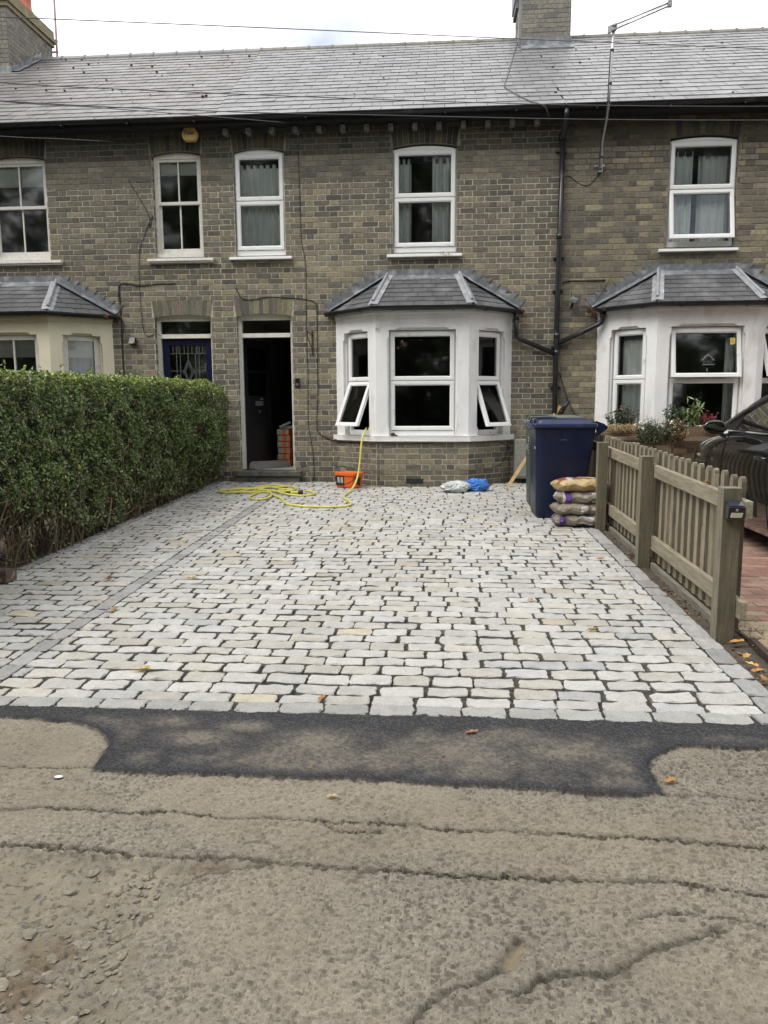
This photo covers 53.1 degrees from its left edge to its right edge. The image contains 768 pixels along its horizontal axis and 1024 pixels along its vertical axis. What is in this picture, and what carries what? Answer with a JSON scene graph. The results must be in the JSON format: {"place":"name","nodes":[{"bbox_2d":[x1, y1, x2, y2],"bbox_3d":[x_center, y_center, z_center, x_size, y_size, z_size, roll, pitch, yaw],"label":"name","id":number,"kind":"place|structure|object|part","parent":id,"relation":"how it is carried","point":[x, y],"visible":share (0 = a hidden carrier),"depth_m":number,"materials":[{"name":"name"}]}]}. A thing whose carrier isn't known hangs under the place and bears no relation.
{"place":"outdoors","nodes":[
{"label":"outdoors","id":0,"kind":"place"},
{"bbox_2d":[0,714,767,1023],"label":"road","id":1,"kind":"structure","parent":0,"point":[301,900],"depth_m":2.18,"materials":[{"name":"grey asphalt"}]},
{"bbox_2d":[0,869,189,1023],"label":"loose stones","id":2,"kind":"object","parent":1,"relation":"on","point":[109,967],"visible":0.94,"depth_m":1.92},
{"bbox_2d":[326,794,337,797],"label":"fallen leaf","id":3,"kind":"object","parent":1,"relation":"on","point":[331,795],"visible":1,"depth_m":2.69,"materials":[{"name":"beige plant"}]},
{"bbox_2d":[0,703,767,795],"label":"tarmac patch","id":4,"kind":"object","parent":1,"relation":"on","point":[603,756],"visible":1,"depth_m":3.10,"materials":[{"name":"grey asphalt"}]},
{"bbox_2d":[464,729,477,733],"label":"fallen leaf","id":5,"kind":"object","parent":4,"relation":"on","point":[472,731],"visible":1,"depth_m":3.21,"materials":[{"name":"plant"}]},
{"bbox_2d":[662,776,675,783],"bbox_3d":[1.036,0.972,2.784,0.064,0.017,0.025,-4,9,-24],"label":"fallen leaf","id":6,"kind":"object","parent":1,"relation":"on","point":[669,779],"visible":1,"depth_m":2.79,"materials":[{"name":"orange plant"}]},
{"bbox_2d":[0,481,767,724],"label":"driveway","id":7,"kind":"structure","parent":0,"point":[55,606],"depth_m":4.82,"materials":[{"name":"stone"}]},
{"bbox_2d":[0,567,16,582],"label":"engineering brick","id":8,"kind":"object","parent":7,"relation":"on","point":[7,574],"visible":1,"depth_m":5.74,"materials":[{"name":"brown brick"}]},
{"bbox_2d":[133,665,151,669],"bbox_3d":[-1.246,0.803,3.948,0.103,0.016,0.042,-2,8,-13],"label":"fallen leaf","id":9,"kind":"object","parent":7,"relation":"on","point":[144,667],"visible":1,"depth_m":3.96,"materials":[{"name":"yellow plant"}]},
{"bbox_2d":[218,427,366,507],"bbox_3d":[-1.290,-0.633,10.082,1.961,0.881,2.082,0,8,4],"label":"garden hose","id":10,"kind":"object","parent":7,"relation":"on","point":[266,488],"visible":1,"depth_m":10.31,"materials":[{"name":"plastic"}]},
{"bbox_2d":[334,471,363,487],"bbox_3d":[-0.500,-0.456,10.837,0.371,0.218,0.283,6,10,36],"label":"orange tub","id":11,"kind":"object","parent":7,"relation":"on","point":[345,479],"visible":0.98,"depth_m":10.76,"materials":[{"name":"plastic"}]},
{"bbox_2d":[438,480,470,492],"bbox_3d":[0.953,-0.349,10.308,0.455,0.154,0.280,-1,8,-6],"label":"plastic bag","id":12,"kind":"object","parent":7,"relation":"on","point":[457,486],"visible":1,"depth_m":10.22,"materials":[{"name":"white plastic"}]},
{"bbox_2d":[466,478,489,490],"bbox_3d":[1.252,-0.376,10.410,0.374,0.171,0.270,3,9,19],"label":"plastic bag","id":13,"kind":"object","parent":7,"relation":"on","point":[476,484],"visible":0.9,"depth_m":10.31,"materials":[{"name":"blue plastic"}]},
{"bbox_2d":[506,405,560,486],"bbox_3d":[2.137,-0.940,10.924,1.017,1.151,0.040,-6,10,-32],"label":"timber batten","id":14,"kind":"object","parent":7,"relation":"on","point":[520,467],"visible":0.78,"depth_m":10.81,"materials":[{"name":"brown wood"}]},
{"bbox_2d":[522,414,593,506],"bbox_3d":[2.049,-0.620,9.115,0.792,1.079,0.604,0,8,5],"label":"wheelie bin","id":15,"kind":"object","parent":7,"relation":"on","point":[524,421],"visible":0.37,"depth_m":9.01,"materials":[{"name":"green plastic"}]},
{"bbox_2d":[525,416,607,517],"bbox_3d":[1.976,-0.504,8.430,0.792,1.079,0.604,0,8,3],"label":"wheelie bin","id":16,"kind":"object","parent":7,"relation":"on","point":[561,447],"visible":0.81,"depth_m":8.16,"materials":[{"name":"blue plastic"}]},
{"bbox_2d":[551,513,595,526],"bbox_3d":[1.976,0.065,7.895,0.516,0.144,0.424,1,8,7],"label":"sand sack","id":17,"kind":"object","parent":7,"relation":"on","point":[587,520],"visible":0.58,"depth_m":7.72,"materials":[{"name":"beige plastic"}]},
{"bbox_2d":[549,502,595,514],"bbox_3d":[1.971,-0.048,7.872,0.513,0.152,0.424,0,8,1],"label":"sand sack","id":18,"kind":"object","parent":17,"relation":"on","point":[570,508],"visible":0.62,"depth_m":7.69,"materials":[{"name":"beige plastic"}]},
{"bbox_2d":[553,490,595,503],"bbox_3d":[1.998,-0.160,7.857,0.526,0.154,0.422,1,8,9],"label":"sand sack","id":19,"kind":"object","parent":18,"relation":"on","point":[566,497],"visible":0.62,"depth_m":7.69,"materials":[{"name":"beige plastic"}]},
{"bbox_2d":[550,477,609,491],"bbox_3d":[2.002,-0.284,7.847,0.555,0.155,0.421,-1,8,-3],"label":"sand sack","id":20,"kind":"object","parent":19,"relation":"on","point":[580,484],"visible":0.82,"depth_m":7.68,"materials":[{"name":"beige plastic"}]},
{"bbox_2d":[602,531,767,688],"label":"leaf litter","id":21,"kind":"object","parent":7,"relation":"on","point":[764,671],"visible":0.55,"depth_m":5.03,"materials":[{"name":"brown plant"}]},
{"bbox_2d":[728,639,743,642],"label":"fallen leaf","id":22,"kind":"object","parent":21,"relation":"on","point":[737,641],"visible":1,"depth_m":4.31,"materials":[{"name":"orange plant"}]},
{"bbox_2d":[759,674,767,682],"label":"fallen leaf","id":23,"kind":"object","parent":21,"relation":"on","point":[761,676],"visible":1,"depth_m":3.78,"materials":[{"name":"orange plant"}]},
{"bbox_2d":[745,661,757,666],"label":"fallen leaf","id":24,"kind":"object","parent":7,"relation":"on","point":[752,663],"visible":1,"depth_m":3.97,"materials":[{"name":"plant"}]},
{"bbox_2d":[749,668,763,672],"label":"fallen leaf","id":25,"kind":"object","parent":7,"relation":"on","point":[757,669],"visible":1,"depth_m":3.88,"materials":[{"name":"orange plant"}]},
{"bbox_2d":[748,637,767,663],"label":"paving edge","id":26,"kind":"object","parent":7,"relation":"on","point":[760,649],"visible":1,"depth_m":4.21,"materials":[{"name":"brick"}]},
{"bbox_2d":[0,16,767,49],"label":"overhead wire","id":27,"kind":"object","parent":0,"point":[356,31],"visible":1,"depth_m":7.59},
{"bbox_2d":[0,100,767,120],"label":"overhead wire","id":28,"kind":"object","parent":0,"point":[354,114],"visible":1,"depth_m":7.71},
{"bbox_2d":[31,0,767,56],"label":"sky","id":29,"kind":"structure","parent":0,"point":[477,18],"materials":[{"name":"white"}]},
{"bbox_2d":[606,520,767,647],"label":"red brick drive","id":30,"kind":"structure","parent":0,"point":[754,580],"depth_m":5.57,"materials":[{"name":"red brick"}]},
{"bbox_2d":[634,415,675,447],"bbox_3d":[3.548,-0.773,10.109,0.545,1.028,0.434,0,8,4],"label":"potted standard","id":31,"kind":"object","parent":30,"relation":"on","point":[651,434],"visible":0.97,"depth_m":10.00,"materials":[{"name":"green plant"}]},
{"bbox_2d":[657,417,689,453],"bbox_3d":[3.800,-0.763,10.149,0.459,0.990,0.371,0,8,4],"label":"potted standard","id":32,"kind":"object","parent":30,"relation":"on","point":[680,430],"visible":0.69,"depth_m":10.02,"materials":[{"name":"brown plant"}]},
{"bbox_2d":[607,520,761,639],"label":"red brick drive joints","id":33,"kind":"object","parent":30,"relation":"on","point":[690,590],"visible":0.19,"depth_m":5.39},
{"bbox_2d":[689,395,767,536],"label":"parked car","id":34,"kind":"object","parent":30,"relation":"on","point":[742,450],"visible":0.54,"depth_m":6.72,"materials":[{"name":"black paint"}]},
{"bbox_3d":[3.267,-0.884,6.593,0.170,0.375,0.880,0,8,4],"label":"side window","id":35,"kind":"part","parent":34,"relation":"part of","materials":[{"name":"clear glass"}]},
{"bbox_2d":[708,607,767,648],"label":"leaf litter","id":36,"kind":"object","parent":30,"relation":"on","point":[751,628],"visible":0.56,"depth_m":4.52,"materials":[{"name":"brown plant"}]},
{"label":"ground","id":37,"kind":"structure","parent":0,"visible":0},
{"bbox_2d":[0,0,261,483],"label":"terraced house","id":38,"kind":"structure","parent":37,"relation":"on","point":[125,224],"depth_m":11.34,"materials":[{"name":"brick"}]},
{"bbox_2d":[0,158,63,265],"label":"window","id":39,"kind":"structure","parent":38,"relation":"in","point":[19,173],"depth_m":11.39,"materials":[{"name":"white paint"}]},
{"bbox_2d":[53,0,58,55],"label":"aerial mast","id":40,"kind":"object","parent":38,"relation":"attached to","point":[55,25],"visible":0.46,"depth_m":15.50,"materials":[{"name":"silver metal"}]},
{"bbox_2d":[1,136,113,141],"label":"overhead wire","id":41,"kind":"object","parent":38,"relation":"attached to","point":[56,138],"visible":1,"depth_m":9.86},
{"bbox_2d":[0,316,114,374],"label":"bay window","id":42,"kind":"structure","parent":38,"relation":"in","point":[53,340],"depth_m":11.18,"materials":[{"name":"paint"}]},
{"bbox_2d":[128,337,136,344],"bbox_3d":[-3.743,-2.545,11.414,0.099,0.105,0.103,0,8,4],"label":"security light","id":43,"kind":"object","parent":38,"relation":"attached to","point":[132,341],"visible":1,"depth_m":11.40,"materials":[{"name":"white plastic"}]},
{"bbox_2d":[147,153,213,263],"bbox_3d":[-2.952,-4.439,11.338,0.977,1.552,0.545,0,8,4],"label":"window","id":44,"kind":"structure","parent":38,"relation":"in","point":[174,164],"depth_m":11.21,"materials":[{"name":"white paint"}]},
{"bbox_2d":[162,339,215,468],"bbox_3d":[-2.925,-1.688,12.067,0.764,1.955,0.785,0,8,4],"label":"door","id":45,"kind":"structure","parent":38,"relation":"in","point":[199,351],"depth_m":11.61,"materials":[{"name":"blue paint"}]},
{"bbox_2d":[182,128,197,141],"bbox_3d":[-2.752,-5.367,10.916,0.224,0.202,0.134,0,8,4],"label":"alarm box","id":46,"kind":"object","parent":38,"relation":"attached to","point":[189,134],"visible":1,"depth_m":10.86,"materials":[{"name":"plastic"}]},
{"bbox_2d":[2,41,764,117],"bbox_3d":[0.202,-7.075,12.346,13.457,2.487,4.023,0,8,4],"label":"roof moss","id":47,"kind":"object","parent":38,"relation":"on","point":[298,53],"visible":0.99,"depth_m":12.70,"materials":[{"name":"plant"}]},
{"bbox_2d":[0,82,767,106],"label":"overhead wire","id":48,"kind":"object","parent":38,"relation":"attached to","point":[361,98],"visible":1,"depth_m":7.74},
{"bbox_2d":[208,0,574,487],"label":"terraced house","id":49,"kind":"structure","parent":37,"relation":"on","point":[324,220],"depth_m":11.01,"materials":[{"name":"brick"}]},
{"bbox_2d":[0,101,285,122],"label":"overhead wire","id":50,"kind":"object","parent":49,"relation":"attached to","point":[140,110],"visible":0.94,"depth_m":8.62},
{"bbox_2d":[243,339,272,468],"bbox_3d":[-1.954,-1.674,11.946,0.072,1.950,0.730,3,9,24],"label":"open door","id":51,"kind":"structure","parent":49,"relation":"in","point":[257,373],"depth_m":11.94,"materials":[{"name":"black paint"}]},
{"bbox_2d":[229,150,291,260],"bbox_3d":[-1.781,-4.428,11.113,0.917,1.532,0.275,0,8,4],"label":"window","id":52,"kind":"structure","parent":49,"relation":"in","point":[259,174],"depth_m":11.15,"materials":[{"name":"white plastic"}]},
{"bbox_2d":[249,460,289,468],"bbox_3d":[-1.783,-0.744,11.984,0.707,0.114,0.128,-7,10,-37],"label":"doorstep","id":53,"kind":"object","parent":49,"relation":"on","point":[267,464],"visible":1,"depth_m":11.98,"materials":[{"name":"grey stone"}]},
{"bbox_2d":[295,378,299,386],"bbox_3d":[-1.279,-1.914,11.353,0.064,0.127,0.032,0,8,4],"label":"doorbell","id":54,"kind":"object","parent":49,"relation":"attached to","point":[297,382],"visible":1,"depth_m":11.34,"materials":[{"name":"black plastic"}]},
{"bbox_2d":[306,329,313,354],"bbox_3d":[-1.079,-2.459,11.131,0.026,0.356,0.292,1,8,12],"label":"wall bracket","id":55,"kind":"object","parent":49,"relation":"attached to","point":[311,333],"depth_m":11.24,"materials":[{"name":"metal"}]},
{"bbox_2d":[333,309,513,487],"bbox_3d":[0.562,-1.480,11.124,2.668,2.722,0.936,0,8,4],"label":"bay window","id":56,"kind":"structure","parent":49,"relation":"in","point":[480,360],"depth_m":10.82,"materials":[{"name":"paint"}]},
{"bbox_2d":[387,146,461,257],"bbox_3d":[0.580,-4.402,10.936,1.062,1.520,0.275,0,8,4],"label":"window","id":57,"kind":"structure","parent":49,"relation":"in","point":[442,197],"depth_m":10.96,"materials":[{"name":"white plastic"}]},
{"bbox_2d":[513,439,525,478],"bbox_3d":[2.095,-0.777,11.151,0.420,0.565,0.243,0,8,4],"label":"meter box","id":58,"kind":"object","parent":49,"relation":"attached to","point":[519,450],"visible":0.23,"depth_m":11.04,"materials":[{"name":"white plastic"}]},
{"bbox_2d":[516,453,525,476],"bbox_3d":[2.087,-0.679,11.048,0.370,0.340,0.011,0,8,4],"label":"door","id":59,"kind":"structure","parent":58,"relation":"in","point":[519,456],"depth_m":11.05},
{"bbox_2d":[559,400,570,413],"bbox_3d":[2.597,-1.511,11.040,0.162,0.216,0.066,1,8,8],"label":"pipe offcut","id":60,"kind":"object","parent":49,"relation":"attached to","point":[564,406],"visible":1,"depth_m":11.02,"materials":[{"name":"black plastic"}]},
{"bbox_2d":[539,27,767,463],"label":"terraced house","id":61,"kind":"structure","parent":37,"relation":"on","point":[657,285],"depth_m":10.67,"materials":[{"name":"brick"}]},
{"bbox_2d":[569,292,580,307],"bbox_3d":[2.672,-2.989,10.785,0.077,0.217,0.260,-2,8,-15],"label":"cctv camera","id":62,"kind":"object","parent":61,"relation":"attached to","point":[574,300],"visible":1,"depth_m":10.74,"materials":[{"name":"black plastic"}]},
{"bbox_2d":[601,426,641,436],"bbox_3d":[3.289,-1.114,10.611,0.550,0.144,0.200,4,9,28],"label":"flower trough","id":63,"kind":"object","parent":61,"relation":"on","point":[623,434],"visible":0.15,"depth_m":10.53,"materials":[{"name":"brown wicker"}]},
{"bbox_2d":[605,403,639,425],"bbox_3d":[3.273,-1.325,10.581,0.488,0.360,0.239,0,8,4],"label":"flowering plant","id":64,"kind":"object","parent":63,"relation":"in","point":[619,418],"visible":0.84,"depth_m":10.56,"materials":[{"name":"green plant"}]},
{"bbox_2d":[605,423,643,433],"bbox_3d":[3.287,-1.149,10.511,0.590,0.180,0.289,0,8,4],"label":"dry moss","id":65,"kind":"object","parent":63,"relation":"on","point":[612,427],"visible":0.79,"depth_m":10.45,"materials":[{"name":"beige plant"}]},
{"bbox_2d":[594,0,671,173],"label":"tv aerial","id":66,"kind":"object","parent":61,"relation":"attached to","point":[613,28],"visible":0.97,"depth_m":9.99,"materials":[{"name":"grey metal"}]},
{"bbox_2d":[594,305,767,463],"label":"bay window","id":67,"kind":"structure","parent":61,"relation":"in","point":[649,354],"depth_m":10.45,"materials":[{"name":"paint"}]},
{"bbox_2d":[658,137,738,252],"bbox_3d":[4.361,-4.384,10.659,1.065,1.519,0.347,0,8,4],"label":"window","id":68,"kind":"structure","parent":61,"relation":"in","point":[712,189],"depth_m":10.70,"materials":[{"name":"white plastic"}]},
{"bbox_2d":[686,426,717,436],"bbox_3d":[4.160,-1.078,10.326,0.640,0.144,0.200,0,8,4],"label":"flower trough","id":69,"kind":"object","parent":61,"relation":"on","point":[695,431],"visible":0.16,"depth_m":10.23,"materials":[{"name":"brown wood"}]},
{"bbox_2d":[662,402,689,426],"bbox_3d":[3.931,-1.289,10.306,0.407,0.368,0.234,0,8,4],"label":"flowering plant","id":70,"kind":"object","parent":69,"relation":"in","point":[674,415],"visible":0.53,"depth_m":10.29,"materials":[{"name":"green plant"}]},
{"bbox_2d":[678,397,705,427],"bbox_3d":[4.131,-1.307,10.301,0.354,0.481,0.349,-4,9,-27],"label":"lily plant","id":71,"kind":"object","parent":69,"relation":"in","point":[693,413],"visible":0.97,"depth_m":10.26,"materials":[{"name":"green plant"}]},
{"bbox_2d":[699,410,717,426],"bbox_3d":[4.332,-1.239,10.272,0.255,0.250,0.190,0,8,4],"label":"flowering plant","id":72,"kind":"object","parent":69,"relation":"in","point":[704,420],"visible":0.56,"depth_m":10.25,"materials":[{"name":"red plant"}]},
{"bbox_2d":[700,354,713,364],"bbox_3d":[4.340,-2.046,10.311,0.170,0.148,0.097,0,8,4],"label":"bird feeder","id":73,"kind":"object","parent":61,"relation":"attached to","point":[708,355],"visible":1,"depth_m":10.31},
{"bbox_2d":[730,338,734,343],"bbox_3d":[4.692,-2.300,10.333,0.067,0.089,0.018,0,8,4],"label":"window sticker","id":74,"kind":"object","parent":61,"relation":"attached to","point":[732,340],"depth_m":10.33,"materials":[{"name":"yellow paper"}]},
{"bbox_3d":[-1.559,-0.869,12.898,0.202,0.092,1.130,0,8,4],"label":"flooring pack","id":75,"kind":"object","parent":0,"visible":0},
{"bbox_2d":[278,453,292,459],"bbox_3d":[-1.568,-0.966,12.885,0.202,0.092,1.130,0,8,4],"label":"flooring pack","id":76,"kind":"object","parent":75,"relation":"on","point":[285,456],"visible":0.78,"depth_m":12.34,"materials":[{"name":"orange cardboard"}]},
{"bbox_2d":[278,447,292,453],"bbox_3d":[-1.558,-1.063,12.870,0.202,0.092,1.130,0,8,4],"label":"flooring pack","id":77,"kind":"object","parent":76,"relation":"on","point":[285,450],"visible":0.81,"depth_m":12.32,"materials":[{"name":"orange cardboard"}]},
{"bbox_2d":[278,441,292,446],"bbox_3d":[-1.567,-1.160,12.857,0.202,0.092,1.130,0,8,4],"label":"flooring pack","id":78,"kind":"object","parent":77,"relation":"on","point":[285,443],"visible":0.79,"depth_m":12.31,"materials":[{"name":"orange cardboard"}]},
{"bbox_2d":[278,434,292,440],"bbox_3d":[-1.561,-1.257,12.842,0.202,0.092,1.130,0,8,4],"label":"flooring pack","id":79,"kind":"object","parent":78,"relation":"on","point":[285,437],"visible":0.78,"depth_m":12.30,"materials":[{"name":"orange cardboard"}]},
{"bbox_2d":[277,428,292,434],"bbox_3d":[-1.572,-1.354,12.829,0.202,0.092,1.130,0,8,4],"label":"flooring pack","id":80,"kind":"object","parent":79,"relation":"on","point":[288,431],"visible":0.73,"depth_m":12.28,"materials":[{"name":"brown cardboard"}]},
{"bbox_2d":[279,421,292,428],"bbox_3d":[-1.579,-1.401,12.414,0.249,0.122,0.080,-4,9,-25],"label":"hand tool","id":81,"kind":"object","parent":80,"relation":"on","point":[283,426],"visible":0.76,"depth_m":12.40,"materials":[{"name":"grey metal"}]},
{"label":"garden soil","id":82,"kind":"structure","parent":0,"visible":0},
{"bbox_2d":[1,486,196,565],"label":"leaf litter","id":83,"kind":"object","parent":82,"relation":"on","point":[76,542],"visible":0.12,"depth_m":7.17,"materials":[{"name":"brown plant"}]},
{"bbox_2d":[0,360,231,568],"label":"hedge","id":84,"kind":"object","parent":82,"relation":"on","point":[74,446],"visible":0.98,"depth_m":7.46,"materials":[{"name":"green plant"}]},
{"bbox_2d":[588,432,756,644],"bbox_3d":[2.220,-0.241,7.596,0.219,1.117,6.800,0,8,4],"label":"picket fence","id":85,"kind":"object","parent":82,"relation":"on","point":[646,505],"visible":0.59,"depth_m":5.47,"materials":[{"name":"brown wood"}]},
{"bbox_2d":[724,500,745,518],"bbox_3d":[1.929,-0.012,4.220,0.088,0.099,0.071,0,8,4],"label":"solar lamp","id":86,"kind":"object","parent":85,"relation":"attached to","point":[734,509],"visible":1,"depth_m":4.20,"materials":[{"name":"black plastic"}]}
]}

